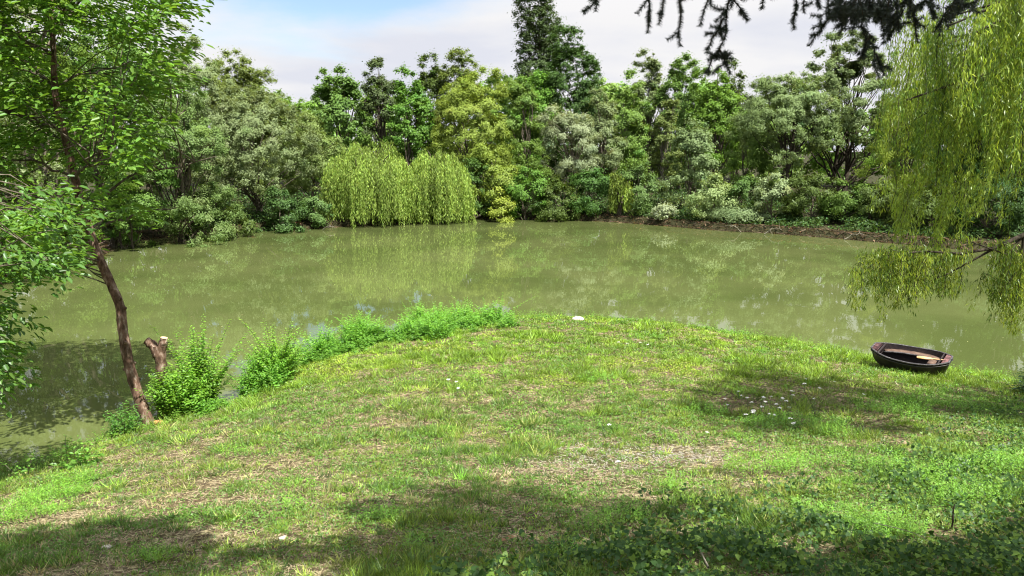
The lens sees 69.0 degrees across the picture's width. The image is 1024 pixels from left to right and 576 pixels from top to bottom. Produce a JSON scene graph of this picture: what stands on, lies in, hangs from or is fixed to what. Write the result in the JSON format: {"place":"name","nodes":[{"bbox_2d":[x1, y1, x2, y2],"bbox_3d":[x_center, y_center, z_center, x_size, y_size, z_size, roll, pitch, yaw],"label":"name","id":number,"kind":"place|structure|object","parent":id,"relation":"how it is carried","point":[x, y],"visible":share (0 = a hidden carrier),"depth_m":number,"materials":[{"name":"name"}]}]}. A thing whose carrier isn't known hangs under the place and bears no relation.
{"place":"outdoors","nodes":[
{"label":"outdoors","id":0,"kind":"place"},
{"bbox_2d":[1,0,1011,151],"label":"sky","id":1,"kind":"structure","parent":0,"point":[295,39],"materials":[{"name":"white"}]},
{"bbox_2d":[0,219,1023,466],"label":"water","id":2,"kind":"structure","parent":0,"point":[762,283],"depth_m":31.69,"materials":[{"name":"green liquid"}]},
{"bbox_2d":[27,238,1007,421],"bbox_3d":[0.002,0.117,32.514,47.873,0.004,40.036,0,10,0],"label":"floating debris","id":3,"kind":"object","parent":2,"relation":"on","point":[549,269],"visible":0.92,"depth_m":29.02,"materials":[{"name":"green plant"}]},
{"bbox_2d":[0,152,1023,575],"bbox_3d":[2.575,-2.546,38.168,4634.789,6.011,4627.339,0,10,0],"label":"ground","id":4,"kind":"structure","parent":0,"point":[676,450],"depth_m":11.67,"materials":[{"name":"green plant"}]},
{"bbox_2d":[3,451,35,477],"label":"broadleaf weed","id":5,"kind":"object","parent":4,"relation":"on","point":[29,469],"visible":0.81,"depth_m":12.43,"materials":[{"name":"green plant"}]},
{"bbox_2d":[0,190,40,254],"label":"shrub","id":6,"kind":"object","parent":4,"relation":"on","point":[1,230],"visible":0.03,"depth_m":33.60,"materials":[{"name":"green plant"}]},
{"bbox_2d":[0,3,71,228],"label":"broadleaf tree","id":7,"kind":"object","parent":4,"relation":"on","point":[55,167],"visible":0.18,"depth_m":34.07,"materials":[{"name":"green plant"}]},
{"bbox_2d":[0,174,115,417],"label":"broadleaf tree","id":8,"kind":"object","parent":4,"relation":"on","point":[28,261],"visible":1,"depth_m":11.50,"materials":[{"name":"green plant"}]},
{"bbox_2d":[26,194,105,263],"bbox_3d":[-23.462,-2.811,38.826,4.746,4.185,4.615,-4,11,-20],"label":"shrub","id":9,"kind":"object","parent":4,"relation":"on","point":[80,233],"visible":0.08,"depth_m":38.47,"materials":[{"name":"green plant"}]},
{"bbox_2d":[2,26,130,194],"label":"woodland tree","id":10,"kind":"object","parent":4,"relation":"on","point":[37,158],"visible":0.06,"depth_m":67.84,"materials":[{"name":"green plant"}]},
{"bbox_2d":[0,0,141,241],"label":"broadleaf tree","id":11,"kind":"object","parent":4,"relation":"on","point":[82,53],"visible":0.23,"depth_m":38.78,"materials":[{"name":"green plant"}]},
{"bbox_2d":[49,435,105,470],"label":"broadleaf weed","id":12,"kind":"object","parent":4,"relation":"on","point":[80,459],"visible":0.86,"depth_m":12.73,"materials":[{"name":"green plant"}]},
{"bbox_2d":[14,12,187,247],"bbox_3d":[-25.461,-9.571,46.423,9.750,15.066,9.201,0,10,0],"label":"broadleaf tree","id":13,"kind":"object","parent":4,"relation":"on","point":[167,179],"visible":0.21,"depth_m":45.45,"materials":[{"name":"green plant"}]},
{"bbox_2d":[0,0,215,423],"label":"leaning tree","id":14,"kind":"object","parent":4,"relation":"on","point":[16,98],"visible":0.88,"depth_m":15.11,"materials":[{"name":"green plant"}]},
{"bbox_2d":[101,400,150,436],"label":"leafy shrub","id":15,"kind":"object","parent":4,"relation":"on","point":[117,423],"visible":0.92,"depth_m":15.37,"materials":[{"name":"green plant"}]},
{"bbox_2d":[93,175,168,248],"bbox_3d":[-23.897,-4.091,46.483,4.936,6.039,4.870,0,10,0],"label":"shrub","id":16,"kind":"object","parent":4,"relation":"on","point":[130,237],"visible":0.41,"depth_m":45.94,"materials":[{"name":"green plant"}]},
{"bbox_2d":[85,44,214,190],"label":"woodland tree","id":17,"kind":"object","parent":4,"relation":"on","point":[147,186],"visible":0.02,"depth_m":75.13,"materials":[{"name":"green plant"}]},
{"bbox_2d":[143,336,167,413],"bbox_3d":[-8.139,2.507,17.349,0.546,2.862,0.438,0,10,0],"label":"tree stump","id":18,"kind":"object","parent":4,"relation":"on","point":[158,352],"visible":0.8,"depth_m":16.99,"materials":[{"name":"brown wood"}]},
{"bbox_2d":[122,14,247,218],"bbox_3d":[-24.083,-12.120,54.824,8.451,15.584,8.374,0,10,0],"label":"willow tree","id":19,"kind":"object","parent":4,"relation":"on","point":[213,67],"visible":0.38,"depth_m":53.99,"materials":[{"name":"green plant"}]},
{"bbox_2d":[124,79,249,247],"bbox_3d":[-22.389,-7.500,49.233,8.482,12.420,7.321,0,10,0],"label":"willow tree","id":20,"kind":"object","parent":4,"relation":"on","point":[185,205],"visible":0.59,"depth_m":48.63,"materials":[{"name":"green plant"}]},
{"bbox_2d":[134,314,249,420],"bbox_3d":[-7.394,1.810,17.382,2.009,2.257,2.643,5,11,23],"label":"leafy shrub","id":21,"kind":"object","parent":4,"relation":"on","point":[172,393],"visible":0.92,"depth_m":17.07,"materials":[{"name":"green plant"}]},
{"bbox_2d":[156,184,238,243],"bbox_3d":[-21.232,-4.268,50.315,5.384,5.636,4.585,0,10,0],"label":"shrub","id":22,"kind":"object","parent":4,"relation":"on","point":[171,228],"visible":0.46,"depth_m":49.79,"materials":[{"name":"green plant"}]},
{"bbox_2d":[213,202,258,238],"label":"shrub","id":23,"kind":"object","parent":4,"relation":"on","point":[249,227],"visible":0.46,"depth_m":52.92,"materials":[{"name":"green plant"}]},
{"bbox_2d":[186,81,288,180],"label":"woodland tree","id":24,"kind":"object","parent":4,"relation":"on","point":[222,103],"visible":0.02,"depth_m":93.43,"materials":[{"name":"green plant"}]},
{"bbox_2d":[204,45,289,195],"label":"oak tree","id":25,"kind":"object","parent":4,"relation":"on","point":[246,77],"visible":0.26,"depth_m":75.02,"materials":[{"name":"green plant"}]},
{"bbox_2d":[191,82,327,217],"bbox_3d":[-20.303,-10.688,58.946,10.964,11.122,10.829,0,10,0],"label":"willow tree","id":26,"kind":"object","parent":4,"relation":"on","point":[253,118],"visible":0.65,"depth_m":57.75,"materials":[{"name":"green plant"}]},
{"bbox_2d":[236,318,313,379],"bbox_3d":[-6.036,1.706,18.881,1.771,1.919,1.784,0,10,0],"label":"leafy shrub","id":27,"kind":"object","parent":4,"relation":"on","point":[281,352],"visible":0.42,"depth_m":18.80,"materials":[{"name":"green plant"}]},
{"bbox_2d":[255,184,313,233],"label":"shrub","id":28,"kind":"object","parent":4,"relation":"on","point":[282,221],"visible":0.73,"depth_m":55.94,"materials":[{"name":"green plant"}]},
{"bbox_2d":[259,88,314,187],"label":"oak tree","id":29,"kind":"object","parent":4,"relation":"on","point":[299,106],"visible":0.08,"depth_m":81.37,"materials":[{"name":"green plant"}]},
{"bbox_2d":[266,107,347,197],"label":"willow tree","id":30,"kind":"object","parent":4,"relation":"on","point":[331,150],"visible":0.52,"depth_m":63.92,"materials":[{"name":"green plant"}]},
{"bbox_2d":[297,194,334,228],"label":"shrub","id":31,"kind":"object","parent":4,"relation":"on","point":[316,205],"visible":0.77,"depth_m":58.05,"materials":[{"name":"green plant"}]},
{"bbox_2d":[284,100,352,181],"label":"woodland tree","id":32,"kind":"object","parent":4,"relation":"on","point":[311,105],"visible":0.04,"depth_m":97.58,"materials":[{"name":"green plant"}]},
{"bbox_2d":[309,64,377,190],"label":"maple tree","id":33,"kind":"object","parent":4,"relation":"on","point":[339,102],"visible":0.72,"depth_m":74.45,"materials":[{"name":"green plant"}]},
{"bbox_2d":[188,292,523,414],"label":"bank weeds","id":34,"kind":"object","parent":4,"relation":"on","point":[363,335],"visible":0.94,"depth_m":22.11,"materials":[{"name":"green plant"}]},
{"bbox_2d":[316,139,426,228],"bbox_3d":[-11.420,-7.979,62.056,8.923,8.752,9.029,4,11,19],"label":"weeping willow","id":35,"kind":"object","parent":4,"relation":"on","point":[358,181],"visible":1,"depth_m":59.67,"materials":[{"name":"green plant"}]},
{"bbox_2d":[351,56,412,168],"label":"ash tree","id":36,"kind":"object","parent":4,"relation":"on","point":[374,101],"visible":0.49,"depth_m":81.14,"materials":[{"name":"green plant"}]},
{"bbox_2d":[347,84,418,167],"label":"woodland tree","id":37,"kind":"object","parent":4,"relation":"on","point":[404,116],"visible":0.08,"depth_m":97.50,"materials":[{"name":"green plant"}]},
{"bbox_2d":[378,62,445,174],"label":"maple tree","id":38,"kind":"object","parent":4,"relation":"on","point":[404,101],"visible":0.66,"depth_m":74.97,"materials":[{"name":"green plant"}]},
{"bbox_2d":[411,52,457,155],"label":"oak tree","id":39,"kind":"object","parent":4,"relation":"on","point":[431,82],"visible":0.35,"depth_m":93.96,"materials":[{"name":"green plant"}]},
{"bbox_2d":[400,149,477,224],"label":"weeping willow","id":40,"kind":"object","parent":4,"relation":"on","point":[449,199],"visible":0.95,"depth_m":61.84,"materials":[{"name":"green plant"}]},
{"bbox_2d":[430,46,489,167],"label":"oak tree","id":41,"kind":"object","parent":4,"relation":"on","point":[456,70],"visible":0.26,"depth_m":91.78,"materials":[{"name":"green plant"}]},
{"bbox_2d":[421,64,517,186],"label":"willow tree","id":42,"kind":"object","parent":4,"relation":"on","point":[465,107],"visible":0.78,"depth_m":71.21,"materials":[{"name":"green plant"}]},
{"bbox_2d":[462,156,493,219],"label":"shrub","id":43,"kind":"object","parent":4,"relation":"on","point":[473,163],"visible":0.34,"depth_m":65.63,"materials":[{"name":"green plant"}]},
{"bbox_2d":[467,141,529,209],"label":"shrub","id":44,"kind":"object","parent":4,"relation":"on","point":[500,177],"visible":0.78,"depth_m":65.40,"materials":[{"name":"green plant"}]},
{"bbox_2d":[486,186,515,222],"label":"shrub","id":45,"kind":"object","parent":4,"relation":"on","point":[504,208],"visible":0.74,"depth_m":63.63,"materials":[{"name":"yellow plant"}]},
{"bbox_2d":[468,72,535,164],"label":"woodland tree","id":46,"kind":"object","parent":4,"relation":"on","point":[501,101],"visible":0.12,"depth_m":106.07,"materials":[{"name":"green plant"}]},
{"bbox_2d":[0,308,1016,468],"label":"shore weeds","id":47,"kind":"object","parent":4,"relation":"on","point":[177,415],"visible":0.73,"depth_m":16.25,"materials":[{"name":"green plant"}]},
{"bbox_2d":[0,210,1018,284],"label":"bank litter","id":48,"kind":"object","parent":4,"relation":"on","point":[102,240],"visible":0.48,"depth_m":54.06,"materials":[{"name":"brown plant"}]},
{"bbox_2d":[0,319,1023,574],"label":"feathery weeds","id":49,"kind":"object","parent":4,"relation":"on","point":[82,479],"visible":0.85,"depth_m":10.00,"materials":[{"name":"green plant"}]},
{"bbox_2d":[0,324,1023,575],"bbox_3d":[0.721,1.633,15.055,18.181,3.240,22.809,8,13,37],"label":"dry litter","id":50,"kind":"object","parent":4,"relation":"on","point":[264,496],"visible":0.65,"depth_m":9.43,"materials":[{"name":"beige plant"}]},
{"bbox_2d":[0,313,1023,575],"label":"clover","id":51,"kind":"object","parent":4,"relation":"on","point":[412,533],"visible":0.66,"depth_m":11.53,"materials":[{"name":"green plant"}]},
{"bbox_2d":[2,186,1023,248],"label":"undergrowth","id":52,"kind":"object","parent":4,"relation":"on","point":[797,220],"visible":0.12,"depth_m":57.23,"materials":[{"name":"green plant"}]},
{"bbox_2d":[495,72,552,190],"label":"willow tree","id":53,"kind":"object","parent":4,"relation":"on","point":[520,98],"visible":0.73,"depth_m":76.61,"materials":[{"name":"green plant"}]},
{"bbox_2d":[500,166,551,219],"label":"shrub","id":54,"kind":"object","parent":4,"relation":"on","point":[520,197],"visible":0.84,"depth_m":65.00,"materials":[{"name":"green plant"}]},
{"bbox_2d":[506,68,564,180],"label":"maple tree","id":55,"kind":"object","parent":4,"relation":"on","point":[545,95],"visible":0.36,"depth_m":88.04,"materials":[{"name":"green plant"}]},
{"bbox_2d":[507,0,566,177],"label":"lombardy poplar","id":56,"kind":"object","parent":4,"relation":"on","point":[541,27],"visible":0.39,"depth_m":98.47,"materials":[{"name":"green plant"}]},
{"bbox_2d":[530,172,587,221],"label":"shrub","id":57,"kind":"object","parent":4,"relation":"on","point":[550,211],"visible":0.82,"depth_m":64.56,"materials":[{"name":"green plant"}]},
{"bbox_2d":[532,102,604,194],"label":"willow tree","id":58,"kind":"object","parent":4,"relation":"on","point":[572,161],"visible":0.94,"depth_m":70.33,"materials":[{"name":"green plant"}]},
{"bbox_2d":[538,22,610,184],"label":"poplar tree","id":59,"kind":"object","parent":4,"relation":"on","point":[579,99],"visible":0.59,"depth_m":88.99,"materials":[{"name":"green plant"}]},
{"bbox_2d":[572,316,583,320],"bbox_3d":[2.219,1.048,25.018,0.420,0.200,0.234,0,10,0],"label":"stone","id":60,"kind":"object","parent":4,"relation":"on","point":[578,318],"visible":0.67,"depth_m":24.94,"materials":[{"name":"white stone"}]},
{"bbox_2d":[559,166,610,216],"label":"shrub","id":61,"kind":"object","parent":4,"relation":"on","point":[588,181],"visible":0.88,"depth_m":64.92,"materials":[{"name":"green plant"}]},
{"bbox_2d":[582,86,631,199],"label":"willow tree","id":62,"kind":"object","parent":4,"relation":"on","point":[611,160],"visible":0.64,"depth_m":72.63,"materials":[{"name":"green plant"}]},
{"bbox_2d":[579,77,656,175],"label":"woodland tree","id":63,"kind":"object","parent":4,"relation":"on","point":[610,89],"visible":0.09,"depth_m":102.24,"materials":[{"name":"green plant"}]},
{"bbox_2d":[607,172,635,217],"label":"weeping willow","id":64,"kind":"object","parent":4,"relation":"on","point":[618,202],"visible":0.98,"depth_m":63.69,"materials":[{"name":"green plant"}]},
{"bbox_2d":[606,65,656,187],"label":"poplar tree","id":65,"kind":"object","parent":4,"relation":"on","point":[629,131],"visible":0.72,"depth_m":81.10,"materials":[{"name":"green plant"}]},
{"bbox_2d":[618,160,662,217],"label":"shrub","id":66,"kind":"object","parent":4,"relation":"on","point":[642,205],"visible":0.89,"depth_m":63.59,"materials":[{"name":"green plant"}]},
{"bbox_2d":[618,48,673,187],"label":"poplar tree","id":67,"kind":"object","parent":4,"relation":"on","point":[652,66],"visible":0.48,"depth_m":84.59,"materials":[{"name":"green plant"}]},
{"bbox_2d":[651,202,678,219],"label":"shrub","id":68,"kind":"object","parent":4,"relation":"on","point":[663,211],"visible":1,"depth_m":60.95,"materials":[{"name":"green plant"}]},
{"bbox_2d":[649,98,685,195],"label":"poplar tree","id":69,"kind":"object","parent":4,"relation":"on","point":[661,142],"visible":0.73,"depth_m":74.10,"materials":[{"name":"green plant"}]},
{"bbox_2d":[651,50,702,189],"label":"poplar tree","id":70,"kind":"object","parent":4,"relation":"on","point":[676,80],"visible":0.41,"depth_m":82.32,"materials":[{"name":"green plant"}]},
{"bbox_2d":[653,115,720,208],"bbox_3d":[15.536,-10.791,65.045,6.261,8.810,6.267,0,10,0],"label":"shrub","id":71,"kind":"object","parent":4,"relation":"on","point":[700,165],"visible":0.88,"depth_m":64.10,"materials":[{"name":"green plant"}]},
{"bbox_2d":[661,79,747,167],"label":"woodland tree","id":72,"kind":"object","parent":4,"relation":"on","point":[701,85],"depth_m":106.64,"materials":[{"name":"green plant"}]},
{"bbox_2d":[681,170,747,219],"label":"shrub","id":73,"kind":"object","parent":4,"relation":"on","point":[705,199],"visible":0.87,"depth_m":59.03,"materials":[{"name":"green plant"}]},
{"bbox_2d":[684,64,748,186],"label":"maple tree","id":74,"kind":"object","parent":4,"relation":"on","point":[728,99],"visible":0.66,"depth_m":78.90,"materials":[{"name":"green plant"}]},
{"bbox_2d":[426,379,1023,575],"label":"ivy","id":75,"kind":"object","parent":4,"relation":"on","point":[984,555],"visible":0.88,"depth_m":6.58,"materials":[{"name":"green plant"}]},
{"bbox_2d":[697,545,709,568],"bbox_3d":[1.628,2.281,6.397,0.019,0.162,0.679,1,10,5],"label":"stick","id":76,"kind":"object","parent":75,"relation":"on","point":[706,563],"visible":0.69,"depth_m":6.21,"materials":[{"name":"brown plant"}]},
{"bbox_2d":[875,523,928,541],"bbox_3d":[3.646,2.249,6.826,0.147,0.071,0.639,-5,11,-25],"label":"stick","id":77,"kind":"object","parent":75,"relation":"on","point":[902,529],"visible":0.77,"depth_m":6.94,"materials":[{"name":"brown plant"}]},
{"bbox_2d":[705,203,761,225],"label":"shrub","id":78,"kind":"object","parent":4,"relation":"on","point":[734,215],"visible":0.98,"depth_m":57.37,"materials":[{"name":"green plant"}]},
{"bbox_2d":[715,56,753,179],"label":"oak tree","id":79,"kind":"object","parent":4,"relation":"on","point":[739,87],"visible":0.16,"depth_m":104.40,"materials":[{"name":"green plant"}]},
{"bbox_2d":[717,172,769,213],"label":"shrub","id":80,"kind":"object","parent":4,"relation":"on","point":[743,192],"visible":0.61,"depth_m":59.24,"materials":[{"name":"green plant"}]},
{"bbox_2d":[716,107,773,189],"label":"willow tree","id":81,"kind":"object","parent":4,"relation":"on","point":[755,155],"visible":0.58,"depth_m":70.18,"materials":[{"name":"green plant"}]},
{"bbox_2d":[749,171,791,222],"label":"shrub","id":82,"kind":"object","parent":4,"relation":"on","point":[762,188],"visible":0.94,"depth_m":57.01,"materials":[{"name":"green plant"}]},
{"bbox_2d":[581,0,982,78],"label":"spruce tree","id":83,"kind":"object","parent":4,"relation":"on","point":[882,13],"visible":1,"depth_m":5.03,"materials":[{"name":"green plant"}]},
{"bbox_2d":[724,104,844,186],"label":"woodland tree","id":84,"kind":"object","parent":4,"relation":"on","point":[812,167],"visible":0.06,"depth_m":93.94,"materials":[{"name":"green plant"}]},
{"bbox_2d":[721,70,855,197],"bbox_3d":[24.042,-13.167,65.956,11.007,11.872,11.155,0,10,0],"label":"willow tree","id":85,"kind":"object","parent":4,"relation":"on","point":[780,102],"visible":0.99,"depth_m":63.65,"materials":[{"name":"green plant"}]},
{"bbox_2d":[768,169,846,221],"bbox_3d":[22.396,-6.825,56.846,5.800,4.422,4.978,7,13,33],"label":"shrub","id":86,"kind":"object","parent":4,"relation":"on","point":[796,203],"visible":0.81,"depth_m":56.33,"materials":[{"name":"green plant"}]},
{"bbox_2d":[803,387,823,416],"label":"tall weed","id":87,"kind":"object","parent":4,"relation":"on","point":[813,410],"visible":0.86,"depth_m":13.74,"materials":[{"name":"green plant"}]},
{"bbox_2d":[814,177,873,223],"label":"shrub","id":88,"kind":"object","parent":4,"relation":"on","point":[838,207],"visible":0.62,"depth_m":55.15,"materials":[{"name":"green plant"}]},
{"bbox_2d":[774,28,914,192],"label":"poplar tree","id":89,"kind":"object","parent":4,"relation":"on","point":[853,121],"visible":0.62,"depth_m":66.10,"materials":[{"name":"green plant"}]},
{"bbox_2d":[825,65,851,87],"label":"mistletoe","id":90,"kind":"object","parent":89,"relation":"attached to","point":[845,78],"visible":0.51,"depth_m":66.22,"materials":[{"name":"green plant"}]},
{"bbox_2d":[844,60,863,79],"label":"mistletoe","id":91,"kind":"object","parent":89,"relation":"attached to","point":[854,65],"visible":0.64,"depth_m":66.61,"materials":[{"name":"green plant"}]},
{"bbox_2d":[807,108,908,185],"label":"woodland tree","id":92,"kind":"object","parent":4,"relation":"on","point":[871,132],"visible":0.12,"depth_m":88.83,"materials":[{"name":"green plant"}]},
{"bbox_2d":[847,175,903,223],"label":"shrub","id":93,"kind":"object","parent":4,"relation":"on","point":[863,191],"visible":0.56,"depth_m":53.63,"materials":[{"name":"green plant"}]},
{"bbox_2d":[850,93,968,200],"bbox_3d":[29.724,-9.995,56.076,8.948,9.900,7.822,0,10,0],"label":"willow tree","id":94,"kind":"object","parent":4,"relation":"on","point":[861,173],"visible":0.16,"depth_m":55.10,"materials":[{"name":"green plant"}]},
{"bbox_2d":[870,342,953,375],"bbox_3d":[9.940,1.789,18.568,1.814,0.492,1.036,11,25,40],"label":"rowing boat","id":95,"kind":"object","parent":4,"relation":"on","point":[894,355],"visible":0.95,"depth_m":18.65,"materials":[{"name":"brown wood"}]},
{"bbox_2d":[917,356,942,359],"bbox_3d":[10.247,1.726,18.141,0.684,0.033,0.158,6,18,31],"label":"wooden paddle","id":96,"kind":"object","parent":95,"relation":"on","point":[924,357],"visible":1,"depth_m":18.18,"materials":[{"name":"brown wood"}]},
{"bbox_2d":[865,74,977,193],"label":"woodland tree","id":97,"kind":"object","parent":4,"relation":"on","point":[910,138],"visible":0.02,"depth_m":83.30,"materials":[{"name":"green plant"}]},
{"bbox_2d":[881,177,965,233],"bbox_3d":[28.261,-5.455,50.749,5.535,4.180,5.652,0,10,0],"label":"shrub","id":98,"kind":"object","parent":4,"relation":"on","point":[928,198],"visible":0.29,"depth_m":50.26,"materials":[{"name":"green plant"}]},
{"bbox_2d":[843,0,1023,335],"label":"weeping willow","id":99,"kind":"object","parent":4,"relation":"on","point":[993,66],"visible":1,"depth_m":11.17,"materials":[{"name":"green plant"}]},
{"bbox_2d":[950,504,954,528],"bbox_3d":[4.515,2.357,7.626,0.026,0.301,0.022,0,10,0],"label":"stick","id":100,"kind":"object","parent":4,"relation":"on","point":[952,524],"visible":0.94,"depth_m":7.62,"materials":[{"name":"wood"}]},
{"bbox_2d":[902,52,1016,203],"bbox_3d":[32.278,-10.664,52.868,8.553,12.313,8.818,-3,11,-15],"label":"oak tree","id":101,"kind":"object","parent":4,"relation":"on","point":[977,166],"visible":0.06,"depth_m":51.50,"materials":[{"name":"green plant"}]},
{"bbox_2d":[948,169,1023,240],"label":"shrub","id":102,"kind":"object","parent":4,"relation":"on","point":[1017,218],"visible":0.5,"depth_m":46.51,"materials":[{"name":"green plant"}]},
{"bbox_2d":[956,86,1023,224],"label":"oak tree","id":103,"kind":"object","parent":4,"relation":"on","point":[976,158],"visible":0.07,"depth_m":49.62,"materials":[{"name":"green plant"}]},
{"bbox_2d":[1011,365,1023,392],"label":"leafy shrub","id":104,"kind":"object","parent":4,"relation":"on","point":[1020,382],"visible":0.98,"depth_m":16.55,"materials":[{"name":"green plant"}]}
]}

